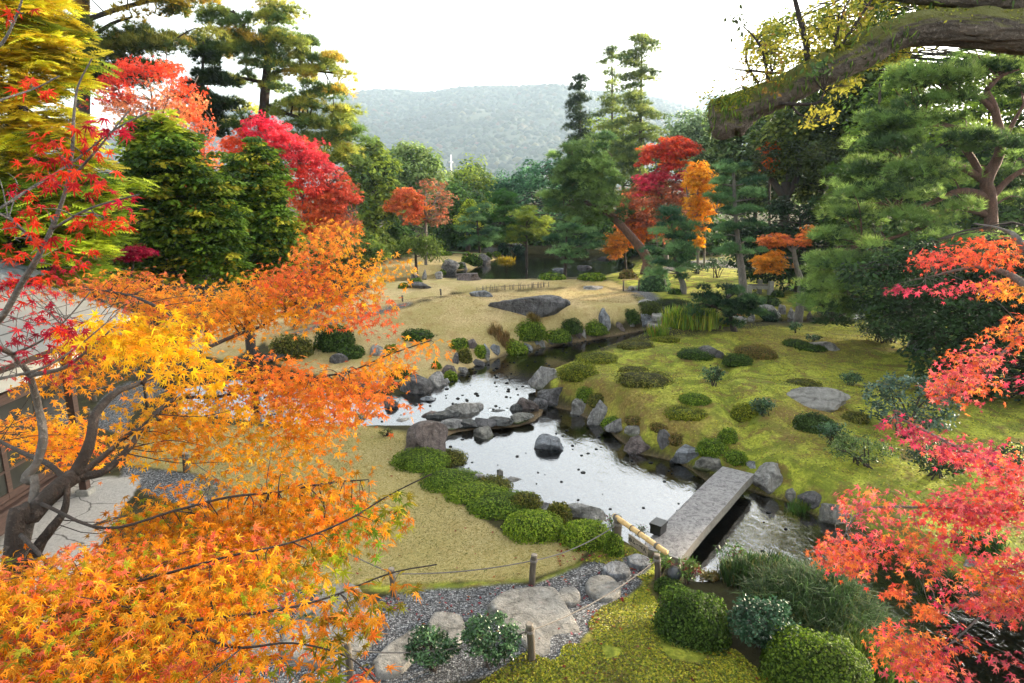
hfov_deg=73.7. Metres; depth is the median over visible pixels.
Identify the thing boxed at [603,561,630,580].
stepping stone
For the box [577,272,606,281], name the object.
azalea shrub
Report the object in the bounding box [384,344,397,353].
azalea shrub
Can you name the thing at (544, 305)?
boulder
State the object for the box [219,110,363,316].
maple tree
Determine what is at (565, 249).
pine tree
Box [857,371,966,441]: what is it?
leafy shrub
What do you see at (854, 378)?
leafy shrub
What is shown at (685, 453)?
boulder
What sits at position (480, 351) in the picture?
azalea shrub
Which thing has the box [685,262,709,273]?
leafy shrub
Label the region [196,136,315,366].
conifer tree
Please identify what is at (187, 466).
rope post
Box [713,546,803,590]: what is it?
grass mound
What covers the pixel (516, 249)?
azalea shrub
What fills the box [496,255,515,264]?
reed tuft
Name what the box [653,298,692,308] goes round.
azalea shrub
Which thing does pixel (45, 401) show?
glass door
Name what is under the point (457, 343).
azalea shrub
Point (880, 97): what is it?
conifer tree
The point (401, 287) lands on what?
azalea shrub
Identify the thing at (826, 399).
boulder
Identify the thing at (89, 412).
rope post
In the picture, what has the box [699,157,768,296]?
pine tree
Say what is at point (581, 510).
boulder
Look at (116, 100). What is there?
maple tree
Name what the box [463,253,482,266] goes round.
azalea shrub
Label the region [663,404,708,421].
azalea shrub
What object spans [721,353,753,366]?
azalea shrub
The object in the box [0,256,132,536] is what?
tiled house
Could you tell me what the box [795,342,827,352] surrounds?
azalea shrub
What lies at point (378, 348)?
boulder
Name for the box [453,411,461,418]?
boulder
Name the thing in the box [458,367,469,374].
boulder
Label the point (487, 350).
boulder
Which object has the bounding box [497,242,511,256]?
azalea shrub
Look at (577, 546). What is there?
rope
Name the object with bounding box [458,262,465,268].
azalea shrub
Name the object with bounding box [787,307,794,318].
boulder
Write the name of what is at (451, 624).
stepping stone
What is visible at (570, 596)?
stepping stone
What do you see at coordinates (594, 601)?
rope
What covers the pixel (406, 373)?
azalea shrub
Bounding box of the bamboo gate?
[621,278,640,290]
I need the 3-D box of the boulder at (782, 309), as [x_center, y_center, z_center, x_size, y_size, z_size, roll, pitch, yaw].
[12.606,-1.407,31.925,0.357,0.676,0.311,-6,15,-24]
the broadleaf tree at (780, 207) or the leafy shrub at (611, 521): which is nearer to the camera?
the leafy shrub at (611, 521)
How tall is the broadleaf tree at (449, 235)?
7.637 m
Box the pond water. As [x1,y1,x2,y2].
[384,254,635,281]
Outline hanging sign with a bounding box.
[628,532,647,555]
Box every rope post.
[86,408,90,420]
[90,389,97,401]
[181,452,189,472]
[344,640,354,682]
[388,567,396,597]
[525,621,535,661]
[529,553,537,585]
[613,515,622,537]
[653,553,660,579]
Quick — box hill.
[96,87,766,184]
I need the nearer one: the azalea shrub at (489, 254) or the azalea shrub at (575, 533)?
the azalea shrub at (575, 533)
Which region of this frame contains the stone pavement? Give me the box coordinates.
[0,475,142,626]
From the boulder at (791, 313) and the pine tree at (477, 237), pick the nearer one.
the boulder at (791, 313)
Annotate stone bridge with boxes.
[642,466,753,568]
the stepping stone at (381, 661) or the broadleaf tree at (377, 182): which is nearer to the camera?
the stepping stone at (381, 661)
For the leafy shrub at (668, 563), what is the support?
on the ground at (751, 653)
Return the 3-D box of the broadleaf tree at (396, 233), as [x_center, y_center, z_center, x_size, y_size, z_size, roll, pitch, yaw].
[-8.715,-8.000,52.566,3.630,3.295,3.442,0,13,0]
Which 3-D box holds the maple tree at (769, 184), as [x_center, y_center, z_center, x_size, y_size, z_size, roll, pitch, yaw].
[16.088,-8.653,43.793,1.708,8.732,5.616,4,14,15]
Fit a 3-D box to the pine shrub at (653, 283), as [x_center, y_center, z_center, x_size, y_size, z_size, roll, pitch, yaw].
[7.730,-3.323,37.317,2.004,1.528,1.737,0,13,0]
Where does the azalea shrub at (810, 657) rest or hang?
on the moss ground at (618, 402)
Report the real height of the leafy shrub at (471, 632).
0.739 m
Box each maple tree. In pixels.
[0,0,147,557]
[0,217,455,682]
[79,55,227,341]
[109,243,159,409]
[132,153,293,344]
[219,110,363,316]
[381,178,458,264]
[601,231,629,269]
[612,135,703,260]
[678,160,723,272]
[748,224,813,322]
[754,141,781,225]
[805,223,1023,682]
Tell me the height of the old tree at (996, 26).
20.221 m
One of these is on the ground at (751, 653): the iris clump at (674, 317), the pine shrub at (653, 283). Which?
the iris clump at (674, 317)
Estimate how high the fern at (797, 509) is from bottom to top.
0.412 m
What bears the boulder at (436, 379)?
on the lawn at (586, 312)
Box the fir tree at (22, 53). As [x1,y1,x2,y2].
[0,0,158,293]
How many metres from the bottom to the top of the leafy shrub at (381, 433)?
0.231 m
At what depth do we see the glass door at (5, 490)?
11.70 m
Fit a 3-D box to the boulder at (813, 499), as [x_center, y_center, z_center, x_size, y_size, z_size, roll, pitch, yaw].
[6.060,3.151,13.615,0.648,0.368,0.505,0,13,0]
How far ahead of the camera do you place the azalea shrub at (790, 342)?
24.60 m
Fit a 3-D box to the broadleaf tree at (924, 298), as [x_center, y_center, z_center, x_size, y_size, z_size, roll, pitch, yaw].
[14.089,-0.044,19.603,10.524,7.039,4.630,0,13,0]
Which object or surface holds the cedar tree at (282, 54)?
on the ground at (751, 653)
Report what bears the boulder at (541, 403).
on the stream bed
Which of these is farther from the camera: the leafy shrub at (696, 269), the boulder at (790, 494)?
the leafy shrub at (696, 269)
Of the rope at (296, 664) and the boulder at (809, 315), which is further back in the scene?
the boulder at (809, 315)
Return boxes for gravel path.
[85,246,752,682]
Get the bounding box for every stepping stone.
[215,624,280,664]
[281,599,377,668]
[313,583,362,603]
[372,629,423,679]
[428,612,464,660]
[487,586,579,655]
[559,587,579,606]
[585,575,620,601]
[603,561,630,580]
[627,553,650,569]
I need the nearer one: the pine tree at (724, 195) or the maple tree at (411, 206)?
the pine tree at (724, 195)
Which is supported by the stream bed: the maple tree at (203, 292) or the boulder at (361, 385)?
the boulder at (361, 385)
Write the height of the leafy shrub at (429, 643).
0.638 m
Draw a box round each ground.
[23,183,1023,682]
[314,256,1023,682]
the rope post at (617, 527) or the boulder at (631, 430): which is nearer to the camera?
the rope post at (617, 527)
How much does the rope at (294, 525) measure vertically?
0.182 m
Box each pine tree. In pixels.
[454,203,505,252]
[481,186,528,246]
[495,203,554,271]
[534,127,651,274]
[540,216,609,278]
[637,203,710,293]
[682,281,770,331]
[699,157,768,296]
[783,48,1023,346]
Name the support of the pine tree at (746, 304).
on the moss ground at (618, 402)
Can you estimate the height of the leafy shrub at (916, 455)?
0.829 m
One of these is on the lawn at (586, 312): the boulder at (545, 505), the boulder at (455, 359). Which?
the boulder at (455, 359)
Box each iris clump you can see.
[642,324,669,336]
[657,302,726,331]
[718,315,738,326]
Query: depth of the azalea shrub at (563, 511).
12.27 m
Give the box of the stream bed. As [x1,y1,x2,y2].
[175,255,1023,682]
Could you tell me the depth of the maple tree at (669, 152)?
47.04 m
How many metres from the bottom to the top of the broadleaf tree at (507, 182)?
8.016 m
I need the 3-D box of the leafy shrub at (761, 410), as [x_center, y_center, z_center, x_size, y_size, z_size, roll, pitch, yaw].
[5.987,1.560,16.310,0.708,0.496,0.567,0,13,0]
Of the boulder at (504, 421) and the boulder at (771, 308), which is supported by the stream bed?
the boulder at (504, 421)
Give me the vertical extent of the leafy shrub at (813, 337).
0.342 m
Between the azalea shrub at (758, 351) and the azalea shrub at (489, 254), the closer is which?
the azalea shrub at (758, 351)
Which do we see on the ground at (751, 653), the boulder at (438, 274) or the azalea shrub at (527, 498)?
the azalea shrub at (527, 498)
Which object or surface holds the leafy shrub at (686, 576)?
on the ground at (751, 653)
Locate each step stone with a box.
[647,321,660,327]
[651,313,660,320]
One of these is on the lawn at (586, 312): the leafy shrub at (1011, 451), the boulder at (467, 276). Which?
the boulder at (467, 276)
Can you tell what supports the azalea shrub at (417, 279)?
on the lawn at (586, 312)
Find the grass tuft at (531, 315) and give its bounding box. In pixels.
[526,311,542,326]
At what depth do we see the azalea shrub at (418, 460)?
14.76 m
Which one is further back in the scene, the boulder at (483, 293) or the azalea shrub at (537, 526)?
the boulder at (483, 293)
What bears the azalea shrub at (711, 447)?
on the moss ground at (618, 402)
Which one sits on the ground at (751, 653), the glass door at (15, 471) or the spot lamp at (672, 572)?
the spot lamp at (672, 572)
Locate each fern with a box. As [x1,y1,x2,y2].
[784,497,810,518]
[914,568,961,602]
[948,527,1009,561]
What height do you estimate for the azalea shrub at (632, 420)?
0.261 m
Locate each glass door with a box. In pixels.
[0,393,47,497]
[0,434,11,504]
[39,382,72,474]
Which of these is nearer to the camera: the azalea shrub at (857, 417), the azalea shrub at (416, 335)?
the azalea shrub at (857, 417)
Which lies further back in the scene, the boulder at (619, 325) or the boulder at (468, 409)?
the boulder at (619, 325)
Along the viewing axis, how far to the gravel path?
9.97 m
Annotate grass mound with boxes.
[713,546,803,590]
[726,550,926,675]
[813,619,917,682]
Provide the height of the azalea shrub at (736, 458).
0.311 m
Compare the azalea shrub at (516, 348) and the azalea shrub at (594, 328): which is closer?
the azalea shrub at (516, 348)
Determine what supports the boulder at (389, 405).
on the stream bed
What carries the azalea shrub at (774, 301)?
on the moss ground at (618, 402)
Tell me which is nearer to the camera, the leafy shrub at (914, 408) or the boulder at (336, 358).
the leafy shrub at (914, 408)
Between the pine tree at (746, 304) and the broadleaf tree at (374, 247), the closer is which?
the pine tree at (746, 304)
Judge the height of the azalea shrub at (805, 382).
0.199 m
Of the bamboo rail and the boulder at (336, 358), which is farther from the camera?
the boulder at (336, 358)
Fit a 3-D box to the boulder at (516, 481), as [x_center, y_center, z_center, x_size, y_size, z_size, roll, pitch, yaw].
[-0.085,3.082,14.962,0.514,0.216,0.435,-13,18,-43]
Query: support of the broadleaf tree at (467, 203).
on the ground at (751, 653)
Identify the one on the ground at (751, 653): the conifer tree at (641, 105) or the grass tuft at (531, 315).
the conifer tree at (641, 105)
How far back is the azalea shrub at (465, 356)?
23.35 m
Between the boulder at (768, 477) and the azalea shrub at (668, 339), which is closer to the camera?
the boulder at (768, 477)
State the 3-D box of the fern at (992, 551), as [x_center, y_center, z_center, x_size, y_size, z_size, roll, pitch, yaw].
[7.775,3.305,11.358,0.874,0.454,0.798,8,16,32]
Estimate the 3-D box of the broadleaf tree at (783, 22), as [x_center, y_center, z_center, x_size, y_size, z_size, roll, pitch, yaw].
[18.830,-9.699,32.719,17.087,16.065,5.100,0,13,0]
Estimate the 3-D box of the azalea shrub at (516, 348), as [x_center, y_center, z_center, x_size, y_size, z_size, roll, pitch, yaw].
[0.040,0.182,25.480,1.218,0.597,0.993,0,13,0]
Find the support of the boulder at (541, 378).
on the moss ground at (618, 402)
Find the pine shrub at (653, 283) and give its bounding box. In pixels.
[636,272,670,291]
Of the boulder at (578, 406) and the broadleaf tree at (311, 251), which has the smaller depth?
the boulder at (578, 406)
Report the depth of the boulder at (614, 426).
17.37 m
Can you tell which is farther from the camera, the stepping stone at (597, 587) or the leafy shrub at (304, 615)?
the stepping stone at (597, 587)
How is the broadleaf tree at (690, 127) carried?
on the ground at (751, 653)
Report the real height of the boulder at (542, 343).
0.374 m
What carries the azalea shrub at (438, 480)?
on the lawn at (586, 312)
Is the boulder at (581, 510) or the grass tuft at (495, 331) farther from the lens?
the grass tuft at (495, 331)
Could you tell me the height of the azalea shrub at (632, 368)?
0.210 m
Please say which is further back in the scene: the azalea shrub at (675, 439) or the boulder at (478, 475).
the azalea shrub at (675, 439)
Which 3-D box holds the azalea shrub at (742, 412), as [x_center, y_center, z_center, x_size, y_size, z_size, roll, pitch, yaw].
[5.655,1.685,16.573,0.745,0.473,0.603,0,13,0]
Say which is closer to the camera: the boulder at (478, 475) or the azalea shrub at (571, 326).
the boulder at (478, 475)
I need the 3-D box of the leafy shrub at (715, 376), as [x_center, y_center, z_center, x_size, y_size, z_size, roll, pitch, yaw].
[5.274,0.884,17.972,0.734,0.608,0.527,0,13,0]
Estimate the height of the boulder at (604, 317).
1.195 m
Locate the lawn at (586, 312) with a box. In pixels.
[128,252,641,588]
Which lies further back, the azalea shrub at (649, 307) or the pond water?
the pond water
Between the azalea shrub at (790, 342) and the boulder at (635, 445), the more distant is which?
the azalea shrub at (790, 342)
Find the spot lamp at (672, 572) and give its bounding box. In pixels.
[664,566,680,579]
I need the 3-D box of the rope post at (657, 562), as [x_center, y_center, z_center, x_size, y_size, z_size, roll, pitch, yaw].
[2.236,3.547,10.525,0.140,0.598,0.123,0,13,0]
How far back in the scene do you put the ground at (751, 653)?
17.76 m
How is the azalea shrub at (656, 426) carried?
on the moss ground at (618, 402)
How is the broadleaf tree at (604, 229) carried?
on the ground at (751, 653)
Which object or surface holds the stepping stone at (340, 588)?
on the gravel path
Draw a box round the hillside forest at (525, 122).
[3,83,904,179]
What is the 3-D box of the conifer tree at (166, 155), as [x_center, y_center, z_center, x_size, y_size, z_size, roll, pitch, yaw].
[-9.650,-2.485,19.870,5.069,8.183,3.324,5,14,20]
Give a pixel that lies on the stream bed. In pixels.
(615, 479)
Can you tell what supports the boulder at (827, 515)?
on the moss ground at (618, 402)
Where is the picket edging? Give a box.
[476,281,548,291]
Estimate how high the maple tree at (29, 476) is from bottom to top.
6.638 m
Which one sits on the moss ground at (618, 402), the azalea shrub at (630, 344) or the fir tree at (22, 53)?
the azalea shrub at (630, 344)
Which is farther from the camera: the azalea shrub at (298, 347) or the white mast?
the white mast
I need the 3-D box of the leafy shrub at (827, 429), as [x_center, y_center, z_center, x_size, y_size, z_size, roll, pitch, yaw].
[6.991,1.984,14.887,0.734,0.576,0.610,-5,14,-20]
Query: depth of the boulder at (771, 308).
31.54 m
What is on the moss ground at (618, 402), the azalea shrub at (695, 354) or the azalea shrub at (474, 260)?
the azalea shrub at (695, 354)
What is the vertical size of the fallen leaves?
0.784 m
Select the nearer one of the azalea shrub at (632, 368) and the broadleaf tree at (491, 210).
the azalea shrub at (632, 368)
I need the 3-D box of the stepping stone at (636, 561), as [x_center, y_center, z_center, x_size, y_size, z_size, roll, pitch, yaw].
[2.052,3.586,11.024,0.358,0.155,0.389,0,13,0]
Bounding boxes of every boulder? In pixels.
[263,352,285,360]
[329,353,348,363]
[351,375,368,387]
[370,345,383,355]
[384,397,400,409]
[393,418,410,424]
[400,374,433,395]
[404,420,447,453]
[408,282,430,288]
[411,272,416,278]
[411,416,426,421]
[420,396,435,400]
[421,411,435,417]
[422,270,426,279]
[425,410,453,420]
[428,371,447,387]
[435,271,442,278]
[441,259,459,274]
[441,365,456,373]
[441,418,462,429]
[444,378,450,385]
[445,402,480,416]
[452,352,458,363]
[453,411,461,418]
[455,273,481,280]
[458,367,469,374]
[460,419,476,428]
[467,339,477,348]
[469,290,492,296]
[473,359,484,367]
[473,426,493,441]
[474,474,484,480]
[475,418,496,427]
[476,402,483,412]
[480,253,490,265]
[481,409,510,415]
[484,343,489,354]
[488,295,570,317]
[489,416,513,426]
[490,344,499,355]
[496,469,502,476]
[505,476,522,486]
[509,403,522,413]
[510,412,533,423]
[517,397,538,411]
[524,343,532,352]
[528,366,557,389]
[533,398,547,409]
[534,433,563,452]
[537,387,562,406]
[539,340,545,348]
[539,501,550,509]
[552,268,567,275]
[566,503,605,522]
[569,398,585,416]
[577,265,591,273]
[583,286,602,289]
[586,400,606,428]
[598,308,610,330]
[604,418,621,432]
[616,322,624,331]
[623,435,650,454]
[624,425,639,436]
[641,314,652,326]
[657,429,670,449]
[669,444,698,463]
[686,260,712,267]
[692,456,721,472]
[699,345,723,358]
[746,461,755,468]
[747,315,754,321]
[753,462,782,493]
[768,306,780,316]
[778,304,785,314]
[785,488,795,503]
[786,387,850,411]
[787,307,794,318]
[797,491,821,508]
[807,312,812,319]
[808,342,839,350]
[815,503,852,524]
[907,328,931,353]
[963,559,977,566]
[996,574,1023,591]
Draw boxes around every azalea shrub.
[267,333,314,361]
[313,324,355,352]
[336,344,365,359]
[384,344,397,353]
[386,368,411,379]
[388,447,450,472]
[398,282,408,288]
[401,328,437,341]
[408,277,422,282]
[417,467,482,493]
[431,360,441,368]
[440,251,452,255]
[442,480,506,504]
[444,369,457,381]
[445,447,468,468]
[450,337,468,350]
[457,346,472,363]
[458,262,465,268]
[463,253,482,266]
[465,488,531,520]
[474,344,486,358]
[475,474,513,491]
[486,252,492,259]
[492,251,500,256]
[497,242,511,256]
[500,508,563,544]
[505,338,528,356]
[511,244,524,253]
[511,491,543,512]
[514,318,547,341]
[537,272,566,279]
[545,328,571,342]
[545,501,572,524]
[555,360,598,381]
[558,518,609,552]
[561,317,583,334]
[574,350,617,364]
[575,386,593,402]
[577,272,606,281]
[583,319,609,335]
[586,392,603,407]
[600,414,618,429]
[602,530,624,557]
[615,369,674,388]
[617,339,654,349]
[618,269,638,278]
[618,365,648,371]
[623,415,640,425]
[624,308,640,324]
[638,300,664,316]
[648,421,668,432]
[649,335,680,342]
[651,583,732,656]
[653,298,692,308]
[653,575,684,594]
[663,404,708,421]
[667,433,682,446]
[668,288,681,294]
[677,347,715,360]
[678,392,711,405]
[695,437,730,457]
[717,427,738,443]
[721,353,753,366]
[723,449,749,465]
[730,402,758,422]
[733,344,778,359]
[758,621,874,682]
[762,295,781,306]
[770,289,784,297]
[782,338,811,347]
[786,378,822,386]
[792,411,836,434]
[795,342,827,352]
[840,410,870,424]
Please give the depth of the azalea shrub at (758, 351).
22.33 m
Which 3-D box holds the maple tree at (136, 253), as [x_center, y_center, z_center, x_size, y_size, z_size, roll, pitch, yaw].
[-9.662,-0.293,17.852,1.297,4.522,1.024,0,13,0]
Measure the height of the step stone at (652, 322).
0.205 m
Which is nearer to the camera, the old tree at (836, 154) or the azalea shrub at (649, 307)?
the azalea shrub at (649, 307)
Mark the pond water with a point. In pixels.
(546, 260)
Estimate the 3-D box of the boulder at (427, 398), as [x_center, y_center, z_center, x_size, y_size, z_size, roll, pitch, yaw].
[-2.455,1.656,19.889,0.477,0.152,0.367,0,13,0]
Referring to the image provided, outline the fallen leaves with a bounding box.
[141,340,1023,680]
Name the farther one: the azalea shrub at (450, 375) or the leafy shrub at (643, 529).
the azalea shrub at (450, 375)
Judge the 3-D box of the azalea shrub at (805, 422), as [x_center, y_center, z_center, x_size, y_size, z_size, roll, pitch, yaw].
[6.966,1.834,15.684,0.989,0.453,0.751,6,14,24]
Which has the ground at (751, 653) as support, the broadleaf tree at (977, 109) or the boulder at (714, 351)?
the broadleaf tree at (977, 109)
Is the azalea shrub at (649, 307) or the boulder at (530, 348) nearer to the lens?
the boulder at (530, 348)
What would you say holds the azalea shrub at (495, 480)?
on the ground at (751, 653)
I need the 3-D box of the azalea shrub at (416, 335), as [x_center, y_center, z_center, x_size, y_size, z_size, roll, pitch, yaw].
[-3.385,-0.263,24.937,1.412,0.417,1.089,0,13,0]
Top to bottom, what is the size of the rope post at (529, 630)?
0.673 m
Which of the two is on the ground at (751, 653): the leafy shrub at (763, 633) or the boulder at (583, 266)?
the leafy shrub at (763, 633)
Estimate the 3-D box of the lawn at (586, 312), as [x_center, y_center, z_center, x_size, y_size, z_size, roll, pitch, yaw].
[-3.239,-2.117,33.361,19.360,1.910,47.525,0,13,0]
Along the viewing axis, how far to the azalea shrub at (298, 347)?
23.34 m
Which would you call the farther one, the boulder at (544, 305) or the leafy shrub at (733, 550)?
the boulder at (544, 305)
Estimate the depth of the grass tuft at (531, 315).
26.28 m
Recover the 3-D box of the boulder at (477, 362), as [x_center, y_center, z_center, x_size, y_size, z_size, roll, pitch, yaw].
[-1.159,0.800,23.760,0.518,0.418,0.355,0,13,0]
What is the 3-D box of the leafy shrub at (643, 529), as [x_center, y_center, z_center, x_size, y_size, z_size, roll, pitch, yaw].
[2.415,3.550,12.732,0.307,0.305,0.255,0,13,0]
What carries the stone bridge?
on the moss ground at (618, 402)
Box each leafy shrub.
[108,302,150,323]
[297,612,316,623]
[376,427,392,436]
[402,622,461,673]
[455,609,525,669]
[604,513,622,531]
[634,523,648,536]
[647,550,674,575]
[677,555,702,584]
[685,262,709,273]
[699,364,727,386]
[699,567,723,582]
[702,256,728,277]
[713,540,751,564]
[724,594,801,649]
[749,397,776,416]
[787,321,802,332]
[805,334,822,341]
[811,419,854,444]
[815,307,848,321]
[823,431,902,468]
[831,433,860,451]
[839,370,864,385]
[846,307,925,343]
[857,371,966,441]
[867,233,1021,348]
[900,440,976,479]
[989,440,1023,467]
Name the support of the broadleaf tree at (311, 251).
on the ground at (751, 653)
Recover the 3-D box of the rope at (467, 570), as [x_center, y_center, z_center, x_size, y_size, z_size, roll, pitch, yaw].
[-0.721,3.397,10.217,2.124,0.107,0.019,-2,13,-8]
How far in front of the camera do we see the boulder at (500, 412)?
18.88 m
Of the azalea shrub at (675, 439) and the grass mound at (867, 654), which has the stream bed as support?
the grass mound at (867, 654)
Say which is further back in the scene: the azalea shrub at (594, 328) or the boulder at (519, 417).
the azalea shrub at (594, 328)
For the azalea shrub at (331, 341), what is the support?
on the lawn at (586, 312)
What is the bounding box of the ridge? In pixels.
[648,92,941,146]
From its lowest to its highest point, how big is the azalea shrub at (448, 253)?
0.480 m
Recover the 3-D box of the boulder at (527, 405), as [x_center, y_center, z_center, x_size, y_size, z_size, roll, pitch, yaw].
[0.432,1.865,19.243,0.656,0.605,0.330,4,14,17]
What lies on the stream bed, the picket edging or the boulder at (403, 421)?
the boulder at (403, 421)
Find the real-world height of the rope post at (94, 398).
0.583 m
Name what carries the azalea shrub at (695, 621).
on the moss ground at (618, 402)
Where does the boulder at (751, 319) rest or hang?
on the ground at (751, 653)
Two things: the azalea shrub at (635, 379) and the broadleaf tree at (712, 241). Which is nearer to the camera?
the azalea shrub at (635, 379)
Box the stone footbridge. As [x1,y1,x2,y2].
[747,279,773,294]
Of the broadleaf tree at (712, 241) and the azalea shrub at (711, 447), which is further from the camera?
the broadleaf tree at (712, 241)
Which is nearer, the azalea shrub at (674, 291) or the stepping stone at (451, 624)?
the stepping stone at (451, 624)
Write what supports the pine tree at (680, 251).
on the moss ground at (618, 402)
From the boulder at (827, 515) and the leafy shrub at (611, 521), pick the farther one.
the boulder at (827, 515)
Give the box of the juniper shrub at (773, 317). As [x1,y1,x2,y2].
[760,309,781,322]
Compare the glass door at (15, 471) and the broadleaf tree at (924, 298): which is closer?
the glass door at (15, 471)
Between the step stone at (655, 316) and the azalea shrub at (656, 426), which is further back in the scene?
the step stone at (655, 316)
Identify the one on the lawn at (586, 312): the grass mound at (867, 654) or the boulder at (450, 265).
the boulder at (450, 265)
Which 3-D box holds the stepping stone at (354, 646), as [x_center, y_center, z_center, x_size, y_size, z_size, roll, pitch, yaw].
[-2.461,3.969,9.291,1.248,0.186,1.361,0,13,0]
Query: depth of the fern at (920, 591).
10.85 m
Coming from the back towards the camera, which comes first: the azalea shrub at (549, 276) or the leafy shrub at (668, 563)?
the azalea shrub at (549, 276)
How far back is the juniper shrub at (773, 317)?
31.26 m
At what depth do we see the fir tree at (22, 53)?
13.64 m
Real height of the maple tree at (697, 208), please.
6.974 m
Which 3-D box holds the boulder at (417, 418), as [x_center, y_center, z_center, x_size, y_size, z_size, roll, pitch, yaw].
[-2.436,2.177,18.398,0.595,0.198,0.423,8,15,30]
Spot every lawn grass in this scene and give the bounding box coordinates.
[265,280,643,382]
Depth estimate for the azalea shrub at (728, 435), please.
15.36 m
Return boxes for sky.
[0,0,1023,133]
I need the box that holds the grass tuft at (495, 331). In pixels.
[487,322,513,349]
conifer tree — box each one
[51,0,233,302]
[95,108,258,390]
[165,27,250,312]
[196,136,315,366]
[560,72,595,234]
[589,44,629,232]
[604,31,673,212]
[811,83,909,319]
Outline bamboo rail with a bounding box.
[612,513,668,554]
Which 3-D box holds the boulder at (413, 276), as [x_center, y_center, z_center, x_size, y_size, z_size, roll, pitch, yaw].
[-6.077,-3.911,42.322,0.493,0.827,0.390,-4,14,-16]
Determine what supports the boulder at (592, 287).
on the lawn at (586, 312)
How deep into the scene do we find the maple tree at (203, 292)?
23.78 m
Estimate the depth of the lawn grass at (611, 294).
27.25 m
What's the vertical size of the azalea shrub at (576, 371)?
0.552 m
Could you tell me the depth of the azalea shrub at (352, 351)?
23.38 m
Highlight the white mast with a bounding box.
[448,155,452,171]
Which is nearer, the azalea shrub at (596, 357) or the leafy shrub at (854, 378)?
the leafy shrub at (854, 378)
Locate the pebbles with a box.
[188,330,977,682]
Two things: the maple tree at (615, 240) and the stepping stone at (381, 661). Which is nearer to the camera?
the stepping stone at (381, 661)
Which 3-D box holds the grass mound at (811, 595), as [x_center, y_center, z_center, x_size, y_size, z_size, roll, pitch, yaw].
[4.413,3.787,9.705,2.998,1.172,2.473,0,13,0]
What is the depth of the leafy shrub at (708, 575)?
10.56 m
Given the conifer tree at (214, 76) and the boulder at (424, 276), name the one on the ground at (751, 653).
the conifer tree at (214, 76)
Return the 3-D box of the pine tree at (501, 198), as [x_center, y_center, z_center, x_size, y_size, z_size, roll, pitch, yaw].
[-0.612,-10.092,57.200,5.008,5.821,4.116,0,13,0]
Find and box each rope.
[187,457,385,570]
[263,652,342,665]
[352,632,524,652]
[396,561,529,573]
[535,561,654,629]
[538,526,614,559]
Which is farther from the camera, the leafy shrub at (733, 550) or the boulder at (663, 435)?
the boulder at (663, 435)
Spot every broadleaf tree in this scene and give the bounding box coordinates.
[26,143,361,280]
[300,226,391,271]
[337,135,409,254]
[380,138,453,237]
[380,221,419,258]
[417,192,621,245]
[428,177,492,249]
[444,153,498,212]
[453,196,483,251]
[484,167,534,226]
[485,200,556,241]
[511,156,568,225]
[583,108,678,196]
[606,197,732,262]
[657,108,715,194]
[684,110,807,218]
[718,194,873,293]
[736,0,1023,93]
[744,48,926,205]
[822,48,1023,277]
[833,218,1023,406]
[853,117,1023,286]
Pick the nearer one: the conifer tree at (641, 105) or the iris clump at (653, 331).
the iris clump at (653, 331)
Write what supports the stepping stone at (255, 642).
on the gravel path
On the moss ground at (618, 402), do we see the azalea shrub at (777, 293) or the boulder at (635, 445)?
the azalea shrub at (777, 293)
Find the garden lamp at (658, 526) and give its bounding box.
[649,517,667,535]
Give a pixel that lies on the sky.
(413, 45)
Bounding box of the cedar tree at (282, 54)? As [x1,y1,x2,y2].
[177,0,378,307]
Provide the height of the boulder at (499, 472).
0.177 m
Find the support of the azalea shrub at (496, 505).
on the lawn at (586, 312)
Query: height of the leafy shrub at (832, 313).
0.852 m
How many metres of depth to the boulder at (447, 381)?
21.56 m
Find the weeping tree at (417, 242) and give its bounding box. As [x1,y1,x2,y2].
[394,232,448,276]
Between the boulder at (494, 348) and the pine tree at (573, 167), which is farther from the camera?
the pine tree at (573, 167)
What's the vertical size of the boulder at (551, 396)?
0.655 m
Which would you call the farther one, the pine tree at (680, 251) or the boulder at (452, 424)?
the pine tree at (680, 251)
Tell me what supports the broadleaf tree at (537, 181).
on the ground at (751, 653)
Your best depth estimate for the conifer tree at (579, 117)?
60.65 m
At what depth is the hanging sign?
10.81 m
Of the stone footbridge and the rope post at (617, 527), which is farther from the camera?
the stone footbridge
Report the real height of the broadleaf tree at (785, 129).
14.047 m
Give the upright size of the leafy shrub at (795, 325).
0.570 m
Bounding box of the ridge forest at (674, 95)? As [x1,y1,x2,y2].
[622,89,1007,151]
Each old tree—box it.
[695,0,1023,139]
[744,137,824,250]
[788,137,859,273]
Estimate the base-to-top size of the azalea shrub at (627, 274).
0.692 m
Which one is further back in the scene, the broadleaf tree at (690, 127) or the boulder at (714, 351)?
the broadleaf tree at (690, 127)
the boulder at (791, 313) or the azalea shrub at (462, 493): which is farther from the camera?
the boulder at (791, 313)
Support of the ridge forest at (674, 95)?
on the ridge
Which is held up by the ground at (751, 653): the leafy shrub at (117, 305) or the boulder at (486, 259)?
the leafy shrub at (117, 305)
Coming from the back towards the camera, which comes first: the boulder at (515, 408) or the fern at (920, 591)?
the boulder at (515, 408)

